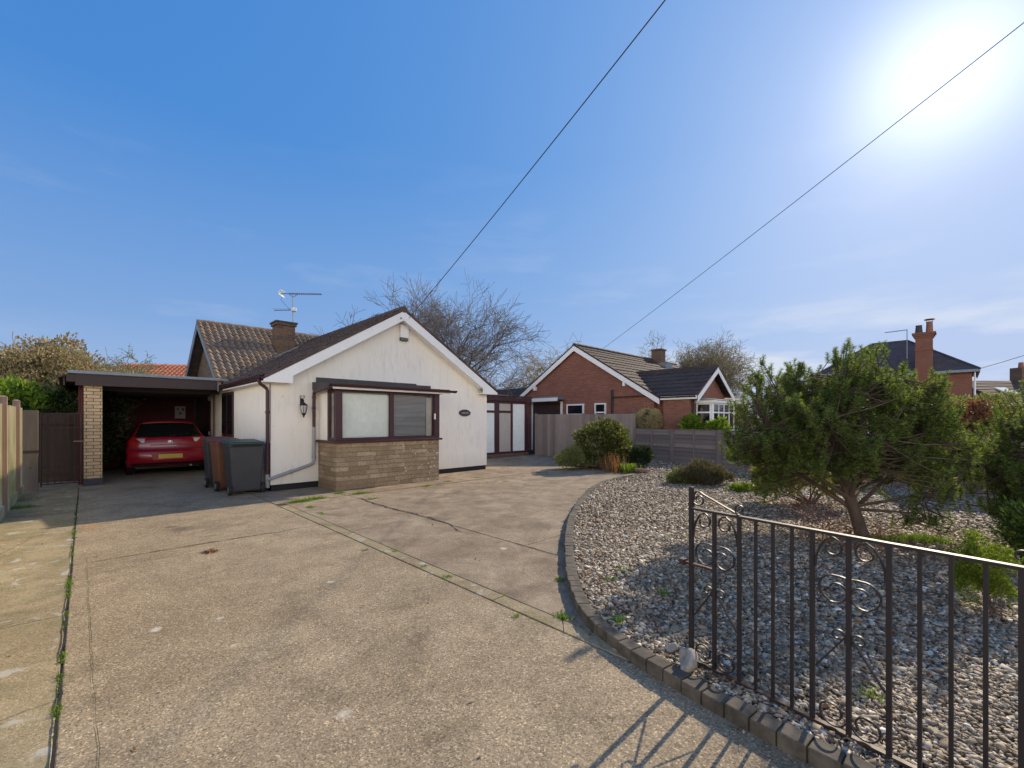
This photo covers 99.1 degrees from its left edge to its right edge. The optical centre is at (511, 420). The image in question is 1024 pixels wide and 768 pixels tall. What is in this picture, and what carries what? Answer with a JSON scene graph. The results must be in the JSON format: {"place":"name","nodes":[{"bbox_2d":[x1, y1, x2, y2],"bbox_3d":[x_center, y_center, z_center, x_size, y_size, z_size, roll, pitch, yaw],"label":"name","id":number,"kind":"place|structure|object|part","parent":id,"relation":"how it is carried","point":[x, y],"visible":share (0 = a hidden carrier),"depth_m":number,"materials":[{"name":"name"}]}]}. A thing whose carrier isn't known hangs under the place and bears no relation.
{"place":"outdoors","nodes":[
{"label":"outdoors","id":0,"kind":"place"},
{"bbox_2d":[0,488,77,767],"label":"side path","id":1,"kind":"structure","parent":0,"point":[34,572],"depth_m":3.23,"materials":[{"name":"concrete"}]},
{"bbox_2d":[0,395,23,520],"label":"boundary fence","id":2,"kind":"object","parent":1,"relation":"on","point":[11,489],"visible":0.99,"depth_m":7.24,"materials":[{"name":"brown wood"}]},
{"bbox_2d":[22,410,37,491],"bbox_3d":[-9.848,0.640,8.935,0.225,1.700,0.106,0,0,-44],"label":"gate","id":3,"kind":"object","parent":1,"relation":"on","point":[30,451],"visible":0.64,"depth_m":8.90,"materials":[{"name":"wood"}]},
{"bbox_2d":[22,466,204,490],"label":"carport floor","id":4,"kind":"structure","parent":0,"point":[114,475],"depth_m":11.33,"materials":[{"name":"concrete"}]},
{"bbox_2d":[22,374,136,468],"bbox_3d":[-11.310,0.151,11.270,2.231,2.622,2.184,0,0,39],"label":"ivy bush","id":5,"kind":"object","parent":4,"relation":"on","point":[69,397],"visible":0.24,"depth_m":11.22,"materials":[{"name":"green plant"}]},
{"bbox_2d":[56,370,228,485],"bbox_3d":[-10.373,0.210,12.228,3.163,2.600,5.260,0,0,-44],"label":"carport","id":6,"kind":"object","parent":4,"relation":"on","point":[172,398],"visible":0.69,"depth_m":10.43,"materials":[{"name":"yellow brick"}]},
{"bbox_2d":[40,412,83,486],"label":"side gate","id":7,"kind":"structure","parent":6,"relation":"attached to","point":[74,441],"depth_m":9.36,"materials":[{"name":"wood"}]},
{"bbox_2d":[116,415,204,474],"bbox_3d":[-10.652,0.658,13.261,1.980,1.623,4.232,0,0,-44],"label":"parked car","id":8,"kind":"object","parent":4,"relation":"on","point":[156,444],"visible":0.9,"depth_m":11.83,"materials":[{"name":"red paint"}]},
{"bbox_3d":[-10.805,0.304,12.359,0.209,0.331,2.239,0,0,-44],"label":"side window","id":9,"kind":"part","parent":8,"relation":"part of","materials":[{"name":"black glass"}]},
{"bbox_3d":[-9.436,0.264,12.016,1.467,0.380,0.421,0,0,-44],"label":"rear window","id":10,"kind":"part","parent":8,"relation":"part of","materials":[{"name":"black glass"}]},
{"bbox_2d":[117,363,186,375],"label":"terracotta roofed house","id":11,"kind":"structure","parent":0,"point":[174,369],"depth_m":31.22,"materials":[{"name":"orange tile"}]},
{"bbox_2d":[251,454,584,504],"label":"front path","id":12,"kind":"structure","parent":0,"point":[509,466],"depth_m":11.29,"materials":[{"name":"concrete"}]},
{"bbox_2d":[535,413,635,456],"bbox_3d":[2.766,0.600,17.002,3.948,1.780,0.095,0,0,23],"label":"tall fence","id":13,"kind":"object","parent":12,"relation":"on","point":[553,434],"visible":0.56,"depth_m":17.33,"materials":[{"name":"grey wood"}]},
{"bbox_2d":[54,478,814,767],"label":"driveway","id":14,"kind":"structure","parent":0,"point":[396,671],"depth_m":2.56,"materials":[{"name":"concrete"}]},
{"bbox_2d":[50,660,63,767],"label":"driveway crack","id":15,"kind":"object","parent":14,"relation":"on","point":[52,762],"visible":1,"depth_m":2.06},
{"bbox_2d":[60,559,73,663],"bbox_3d":[-3.670,1.446,3.615,0.025,0.001,2.850,0,0,-44],"label":"driveway crack","id":16,"kind":"object","parent":14,"relation":"on","point":[64,637],"visible":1,"depth_m":3.07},
{"bbox_2d":[71,517,76,556],"bbox_3d":[-5.626,1.446,5.619,0.026,0.001,2.850,0,0,-44],"label":"driveway crack","id":17,"kind":"object","parent":14,"relation":"on","point":[73,537],"visible":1,"depth_m":5.31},
{"bbox_2d":[86,558,99,767],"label":"driveway crack","id":18,"kind":"object","parent":14,"relation":"on","point":[92,678],"visible":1,"depth_m":2.47,"materials":[{"name":"concrete"}]},
{"bbox_2d":[86,527,301,562],"bbox_3d":[-3.547,1.446,5.214,2.400,0.001,0.047,0,0,-44],"label":"driveway crack","id":19,"kind":"object","parent":14,"relation":"on","point":[195,544],"visible":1,"depth_m":5.09,"materials":[{"name":"concrete"}]},
{"bbox_2d":[201,548,218,553],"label":"dead leaf clump","id":20,"kind":"object","parent":14,"relation":"on","point":[210,551],"visible":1,"depth_m":4.80,"materials":[{"name":"brown plant"}]},
{"bbox_2d":[201,436,230,487],"bbox_3d":[-6.581,0.907,9.793,0.558,1.083,0.687,0,0,-43],"label":"wheelie bin","id":21,"kind":"object","parent":14,"relation":"on","point":[208,480],"visible":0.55,"depth_m":9.48,"materials":[{"name":"plastic"}]},
{"bbox_2d":[208,438,237,491],"bbox_3d":[-6.038,0.912,9.261,0.687,1.073,0.542,0,0,43],"label":"wheelie bin","id":22,"kind":"object","parent":14,"relation":"on","point":[218,467],"visible":0.46,"depth_m":8.97,"materials":[{"name":"plastic"}]},
{"bbox_2d":[221,439,264,495],"bbox_3d":[-5.418,0.917,8.804,0.630,1.063,0.747,0,0,-44],"label":"wheelie bin","id":23,"kind":"object","parent":14,"relation":"on","point":[243,460],"visible":1,"depth_m":8.59,"materials":[{"name":"plastic"}]},
{"bbox_2d":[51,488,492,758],"bbox_3d":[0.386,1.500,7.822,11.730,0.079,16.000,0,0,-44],"label":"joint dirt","id":24,"kind":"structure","parent":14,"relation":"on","point":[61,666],"depth_m":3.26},
{"bbox_2d":[11,470,574,750],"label":"grass","id":25,"kind":"structure","parent":14,"relation":"on","point":[313,498],"depth_m":4.01,"materials":[{"name":"green plant"}]},
{"bbox_2d":[285,466,640,631],"bbox_3d":[3.090,1.501,6.927,9.112,0.098,10.940,0,0,-44],"label":"driveway extension","id":26,"kind":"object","parent":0,"point":[536,514],"visible":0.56,"depth_m":6.10,"materials":[{"name":"concrete"}]},
{"bbox_2d":[361,498,458,530],"bbox_3d":[-1.682,1.446,6.919,0.175,0.001,3.535,0,0,-43],"label":"driveway crack","id":27,"kind":"object","parent":26,"relation":"on","point":[415,513],"visible":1,"depth_m":6.72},
{"bbox_2d":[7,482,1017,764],"bbox_3d":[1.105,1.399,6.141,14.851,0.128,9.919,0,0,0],"label":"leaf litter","id":28,"kind":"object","parent":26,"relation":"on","point":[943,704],"visible":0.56,"depth_m":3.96,"materials":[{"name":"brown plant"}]},
{"bbox_2d":[553,443,589,469],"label":"shrub","id":29,"kind":"object","parent":26,"relation":"on","point":[573,455],"visible":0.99,"depth_m":12.80,"materials":[{"name":"green plant"}]},
{"bbox_2d":[601,465,648,472],"bbox_3d":[3.195,1.405,12.507,0.050,0.150,1.674,0,0,-37],"label":"edging board","id":30,"kind":"object","parent":26,"relation":"on","point":[642,470],"visible":0.14,"depth_m":12.09,"materials":[{"name":"brown wood"}]},
{"bbox_2d":[596,626,846,767],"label":"kerb mortar","id":31,"kind":"object","parent":26,"relation":"on","point":[724,707],"visible":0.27,"depth_m":2.04,"materials":[{"name":"grey concrete"}]},
{"bbox_2d":[564,473,879,767],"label":"kerb","id":32,"kind":"structure","parent":26,"relation":"on","point":[793,741],"depth_m":2.24,"materials":[{"name":"concrete"}]},
{"bbox_2d":[0,0,1023,420],"label":"sky","id":33,"kind":"structure","parent":0,"point":[166,166],"materials":[{"name":"blue"}]},
{"bbox_2d":[553,456,1023,767],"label":"gravel ground","id":34,"kind":"structure","parent":0,"point":[845,740],"depth_m":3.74,"materials":[{"name":"grey gravel"}]},
{"bbox_2d":[571,416,632,468],"bbox_3d":[2.793,0.676,13.309,1.981,1.630,1.552,0,0,0],"label":"rounded shrub","id":35,"kind":"object","parent":34,"relation":"on","point":[613,435],"visible":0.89,"depth_m":12.98,"materials":[{"name":"green plant"}]},
{"bbox_2d":[591,452,634,474],"bbox_3d":[2.735,1.006,12.277,1.959,0.887,1.683,0,0,32],"label":"tall grass plant","id":36,"kind":"object","parent":34,"relation":"on","point":[611,464],"depth_m":12.29,"materials":[{"name":"orange plant"}]},
{"bbox_2d":[615,462,641,472],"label":"spiky plant","id":37,"kind":"object","parent":34,"relation":"on","point":[629,469],"visible":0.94,"depth_m":12.12,"materials":[{"name":"green plant"}]},
{"bbox_2d":[623,444,654,467],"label":"shrub","id":38,"kind":"object","parent":34,"relation":"on","point":[643,454],"visible":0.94,"depth_m":12.89,"materials":[{"name":"green plant"}]},
{"bbox_2d":[666,642,677,652],"bbox_3d":[0.962,1.377,2.647,0.080,0.071,0.062,0,0,-35],"label":"garden stone","id":39,"kind":"object","parent":34,"relation":"on","point":[672,646],"visible":0.96,"depth_m":2.63,"materials":[{"name":"white stone"}]},
{"bbox_2d":[665,465,704,483],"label":"heather","id":40,"kind":"object","parent":34,"relation":"on","point":[673,477],"visible":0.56,"depth_m":9.56,"materials":[{"name":"green plant"}]},
{"bbox_2d":[679,647,698,672],"bbox_3d":[0.995,1.352,2.462,0.105,0.125,0.161,0,0,24],"label":"garden stone","id":41,"kind":"object","parent":34,"relation":"on","point":[688,658],"visible":0.95,"depth_m":2.43,"materials":[{"name":"white stone"}]},
{"bbox_2d":[676,457,737,485],"bbox_3d":[4.240,1.105,9.630,1.346,0.607,1.174,0,0,0],"label":"heather","id":42,"kind":"object","parent":34,"relation":"on","point":[709,471],"visible":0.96,"depth_m":9.42,"materials":[{"name":"green plant"}]},
{"bbox_2d":[725,481,753,491],"bbox_3d":[4.528,1.302,8.655,0.649,0.222,0.499,0,0,0],"label":"moss cushion","id":43,"kind":"object","parent":34,"relation":"on","point":[738,487],"visible":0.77,"depth_m":8.57,"materials":[{"name":"green plant"}]},
{"bbox_2d":[604,530,964,702],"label":"weeds","id":44,"kind":"object","parent":34,"relation":"on","point":[926,537],"visible":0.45,"depth_m":4.95,"materials":[{"name":"green plant"}]},
{"bbox_2d":[748,461,849,503],"bbox_3d":[4.862,0.930,7.285,1.734,0.964,1.134,0,0,15],"label":"yellow shrub","id":45,"kind":"object","parent":34,"relation":"on","point":[836,483],"visible":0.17,"depth_m":7.20,"materials":[{"name":"green plant"}]},
{"bbox_2d":[770,486,859,541],"bbox_3d":[3.450,1.087,5.003,0.871,0.732,1.277,0,0,0],"label":"bare shrub","id":46,"kind":"object","parent":34,"relation":"on","point":[801,508],"visible":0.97,"depth_m":5.04,"materials":[{"name":"brown plant"}]},
{"bbox_2d":[679,486,1023,767],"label":"iron gate","id":47,"kind":"structure","parent":34,"relation":"on","point":[849,641],"depth_m":1.91,"materials":[{"name":"black metal"}]},
{"bbox_2d":[718,337,999,537],"bbox_3d":[4.015,0.231,5.321,2.771,2.477,2.439,0,0,36],"label":"pine tree","id":48,"kind":"object","parent":34,"relation":"on","point":[793,422],"visible":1,"depth_m":4.91,"materials":[{"name":"green plant"}]},
{"bbox_2d":[808,506,916,558],"bbox_3d":[3.656,1.157,4.540,0.781,0.591,0.889,0,0,-34],"label":"bare shrub","id":49,"kind":"object","parent":34,"relation":"on","point":[876,527],"visible":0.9,"depth_m":4.50,"materials":[{"name":"brown plant"}]},
{"bbox_2d":[940,528,1023,617],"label":"dwarf conifer","id":50,"kind":"object","parent":34,"relation":"on","point":[967,573],"visible":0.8,"depth_m":3.16,"materials":[{"name":"green plant"}]},
{"bbox_2d":[950,378,1023,531],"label":"pine tree","id":51,"kind":"object","parent":34,"relation":"on","point":[1002,459],"visible":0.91,"depth_m":4.84,"materials":[{"name":"green plant"}]},
{"bbox_2d":[981,495,1023,564],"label":"ground conifer","id":52,"kind":"object","parent":34,"relation":"on","point":[1012,533],"visible":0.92,"depth_m":4.28,"materials":[{"name":"green plant"}]},
{"label":"ground","id":53,"kind":"structure","parent":0,"visible":0},
{"bbox_2d":[0,373,73,412],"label":"laurel bush","id":54,"kind":"object","parent":53,"relation":"on","point":[12,388],"visible":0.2,"depth_m":10.67,"materials":[{"name":"green plant"}]},
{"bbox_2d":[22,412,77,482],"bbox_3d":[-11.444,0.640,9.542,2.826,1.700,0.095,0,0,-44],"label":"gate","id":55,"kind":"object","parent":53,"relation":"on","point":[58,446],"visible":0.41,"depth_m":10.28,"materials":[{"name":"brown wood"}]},
{"bbox_2d":[0,332,134,404],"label":"bare tree","id":56,"kind":"object","parent":53,"relation":"on","point":[75,354],"depth_m":13.64,"materials":[{"name":"brown plant"}]},
{"bbox_2d":[0,331,145,454],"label":"tall hedge","id":57,"kind":"object","parent":53,"relation":"on","point":[37,363],"visible":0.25,"depth_m":12.44,"materials":[{"name":"brown plant"}]},
{"bbox_2d":[69,364,162,374],"bbox_3d":[-15.125,-0.479,16.044,6.548,3.934,3.877,0,0,0],"label":"blossom hedge","id":58,"kind":"object","parent":53,"relation":"on","point":[127,371],"visible":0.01,"depth_m":15.95,"materials":[{"name":"brown plant"}]},
{"bbox_2d":[74,345,175,374],"bbox_3d":[-18.264,-1.006,19.497,6.042,5.224,7.906,0,0,0],"label":"tree","id":59,"kind":"object","parent":53,"relation":"on","point":[125,366],"visible":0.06,"depth_m":20.66,"materials":[{"name":"brown plant"}]},
{"bbox_2d":[185,289,498,490],"bbox_3d":[-4.593,-1.368,15.031,9.553,5.737,10.720,0,0,-44],"label":"bungalow","id":60,"kind":"object","parent":53,"relation":"on","point":[396,396],"visible":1,"depth_m":10.31,"materials":[{"name":"white render"},{"name":"brown tile"},{"name":"stone"}]},
{"bbox_2d":[204,401,210,436],"bbox_3d":[-9.381,0.415,13.448,0.055,2.030,0.900,0,0,-44],"label":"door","id":61,"kind":"structure","parent":60,"relation":"in","point":[207,404],"depth_m":13.42,"materials":[{"name":"brown wood"}]},
{"bbox_2d":[222,395,225,433],"bbox_3d":[-7.742,-0.160,11.751,0.005,1.020,0.520,0,0,-44],"label":"window pane","id":62,"kind":"structure","parent":60,"relation":"in","point":[223,397],"depth_m":11.71,"materials":[{"name":"black glass"}]},
{"bbox_2d":[222,391,233,436],"bbox_3d":[-7.516,-0.155,11.553,0.040,1.170,1.260,0,0,-44],"label":"window frame","id":63,"kind":"structure","parent":60,"relation":"in","point":[228,393],"depth_m":11.10,"materials":[{"name":"brown wood"}]},
{"bbox_2d":[227,394,231,433],"bbox_3d":[-7.323,-0.160,11.321,0.005,1.020,0.520,0,0,-44],"label":"window pane","id":64,"kind":"structure","parent":60,"relation":"in","point":[229,397],"depth_m":11.30,"materials":[{"name":"black glass"}]},
{"bbox_2d":[330,392,332,437],"bbox_3d":[-3.734,-0.116,9.082,0.008,0.949,0.240,0,0,-44],"label":"window pane","id":65,"kind":"structure","parent":60,"relation":"in","point":[331,393],"depth_m":9.12,"materials":[{"name":"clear glass"}]},
{"bbox_2d":[327,389,438,440],"bbox_3d":[-2.831,-0.116,9.934,2.540,1.069,0.442,0,0,-44],"label":"window frame","id":66,"kind":"structure","parent":60,"relation":"in","point":[337,393],"depth_m":9.47,"materials":[{"name":"brown wood"}]},
{"bbox_2d":[409,0,665,317],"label":"overhead cable","id":67,"kind":"object","parent":60,"relation":"attached to","point":[555,138],"visible":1,"depth_m":5.80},
{"bbox_2d":[311,276,532,396],"bbox_3d":[-3.499,-3.138,24.541,8.337,9.370,13.493,0,0,28],"label":"bare tree","id":68,"kind":"object","parent":53,"relation":"on","point":[426,315],"visible":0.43,"depth_m":23.87,"materials":[{"name":"brown plant"}]},
{"bbox_2d":[280,505,627,661],"bbox_3d":[-0.142,1.499,3.602,0.133,0.102,10.700,0,0,-44],"label":"driveway edge","id":69,"kind":"object","parent":53,"relation":"on","point":[570,629],"visible":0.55,"depth_m":3.68,"materials":[{"name":"concrete"}]},
{"bbox_2d":[380,268,551,382],"bbox_3d":[-2.806,-4.066,26.860,9.714,11.250,10.364,0,0,39],"label":"bare tree","id":70,"kind":"object","parent":53,"relation":"on","point":[459,352],"visible":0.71,"depth_m":25.53,"materials":[{"name":"brown plant"}]},
{"bbox_2d":[487,395,532,458],"bbox_3d":[-1.897,0.120,17.607,4.760,2.740,3.010,0,0,-44],"label":"glazed porch","id":71,"kind":"object","parent":53,"relation":"on","point":[507,426],"visible":0.54,"depth_m":17.37,"materials":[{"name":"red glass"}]},
{"bbox_2d":[455,334,581,389],"bbox_3d":[0.463,-1.371,28.737,11.190,7.889,9.114,0,0,0],"label":"tree","id":72,"kind":"object","parent":53,"relation":"on","point":[531,376],"visible":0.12,"depth_m":27.76,"materials":[{"name":"brown plant"}]},
{"bbox_2d":[504,347,561,388],"bbox_3d":[3.293,-1.784,28.795,7.312,6.651,7.313,0,0,13],"label":"willow tree","id":73,"kind":"object","parent":53,"relation":"on","point":[552,359],"visible":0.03,"depth_m":29.28,"materials":[{"name":"brown plant"}]},
{"bbox_2d":[492,343,742,450],"bbox_3d":[6.081,-1.255,23.346,10.665,5.510,12.600,0,0,-44],"label":"brick bungalow","id":74,"kind":"object","parent":53,"relation":"on","point":[575,378],"visible":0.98,"depth_m":18.75,"materials":[{"name":"red brick"}]},
{"bbox_2d":[531,402,562,449],"bbox_3d":[1.662,0.285,21.019,0.065,2.330,1.930,0,0,-44],"label":"garage door","id":75,"kind":"structure","parent":74,"relation":"in","point":[557,407],"depth_m":21.29,"materials":[{"name":"white paint"}]},
{"bbox_2d":[566,404,583,413],"bbox_3d":[2.862,-0.250,19.805,0.064,1.000,0.970,0,0,-44],"label":"window","id":76,"kind":"structure","parent":74,"relation":"in","point":[570,408],"depth_m":19.79,"materials":[{"name":"plastic"}]},
{"bbox_2d":[594,403,605,413],"bbox_3d":[3.806,-0.250,18.837,0.064,1.000,0.570,0,0,-44],"label":"window","id":77,"kind":"structure","parent":74,"relation":"in","point":[599,408],"depth_m":18.82,"materials":[{"name":"plastic"}]},
{"bbox_2d":[696,403,711,424],"bbox_3d":[7.098,-0.116,16.168,0.064,1.069,0.550,0,0,-44],"label":"window","id":78,"kind":"structure","parent":74,"relation":"in","point":[701,408],"depth_m":16.15,"materials":[{"name":"plastic"}]},
{"bbox_2d":[712,403,736,429],"bbox_3d":[8.280,-0.116,16.899,2.630,1.069,0.064,0,0,-44],"label":"window","id":79,"kind":"structure","parent":74,"relation":"in","point":[718,409],"depth_m":16.69,"materials":[{"name":"plastic"}]},
{"bbox_2d":[604,22,1023,347],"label":"overhead cable","id":80,"kind":"object","parent":74,"relation":"attached to","point":[854,155],"visible":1,"depth_m":8.29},
{"bbox_2d":[636,407,663,428],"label":"clipped shrub","id":81,"kind":"object","parent":53,"relation":"on","point":[657,414],"visible":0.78,"depth_m":16.77,"materials":[{"name":"green plant"}]},
{"bbox_2d":[650,412,705,428],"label":"bare shrub","id":82,"kind":"object","parent":53,"relation":"on","point":[678,421],"visible":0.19,"depth_m":16.11,"materials":[{"name":"brown plant"}]},
{"bbox_2d":[678,411,704,429],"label":"leafy shrub","id":83,"kind":"object","parent":53,"relation":"on","point":[692,421],"visible":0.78,"depth_m":15.35,"materials":[{"name":"green plant"}]},
{"bbox_2d":[635,325,769,399],"bbox_3d":[14.786,-3.005,34.701,11.067,9.189,10.025,0,0,0],"label":"budding tree","id":84,"kind":"object","parent":53,"relation":"on","point":[723,362],"visible":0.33,"depth_m":33.53,"materials":[{"name":"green plant"}]},
{"bbox_2d":[703,416,731,429],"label":"leafy shrub","id":85,"kind":"object","parent":53,"relation":"on","point":[718,423],"visible":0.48,"depth_m":14.83,"materials":[{"name":"green plant"}]},
{"bbox_2d":[634,428,1023,495],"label":"fence","id":86,"kind":"object","parent":53,"relation":"on","point":[683,446],"visible":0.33,"depth_m":14.03,"materials":[{"name":"grey wood"}]},
{"bbox_2d":[815,318,980,414],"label":"hipped house","id":87,"kind":"structure","parent":53,"relation":"on","point":[920,354],"depth_m":31.35,"materials":[{"name":"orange brick"}]},
{"bbox_2d":[853,403,1023,434],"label":"white outbuilding","id":88,"kind":"structure","parent":53,"relation":"on","point":[913,408],"depth_m":15.98,"materials":[{"name":"brown brick"}]},
{"bbox_2d":[898,395,1023,482],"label":"red hedge","id":89,"kind":"object","parent":53,"relation":"on","point":[976,410],"visible":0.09,"depth_m":8.59,"materials":[{"name":"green plant"}]},
{"bbox_2d":[949,388,1022,403],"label":"distant shrub","id":90,"kind":"object","parent":53,"relation":"on","point":[989,395],"visible":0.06,"depth_m":18.34,"materials":[{"name":"green plant"}]},
{"bbox_2d":[972,362,1023,402],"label":"tiled house","id":91,"kind":"structure","parent":53,"relation":"on","point":[1013,383],"depth_m":39.02,"materials":[{"name":"grey brick"}]}
]}

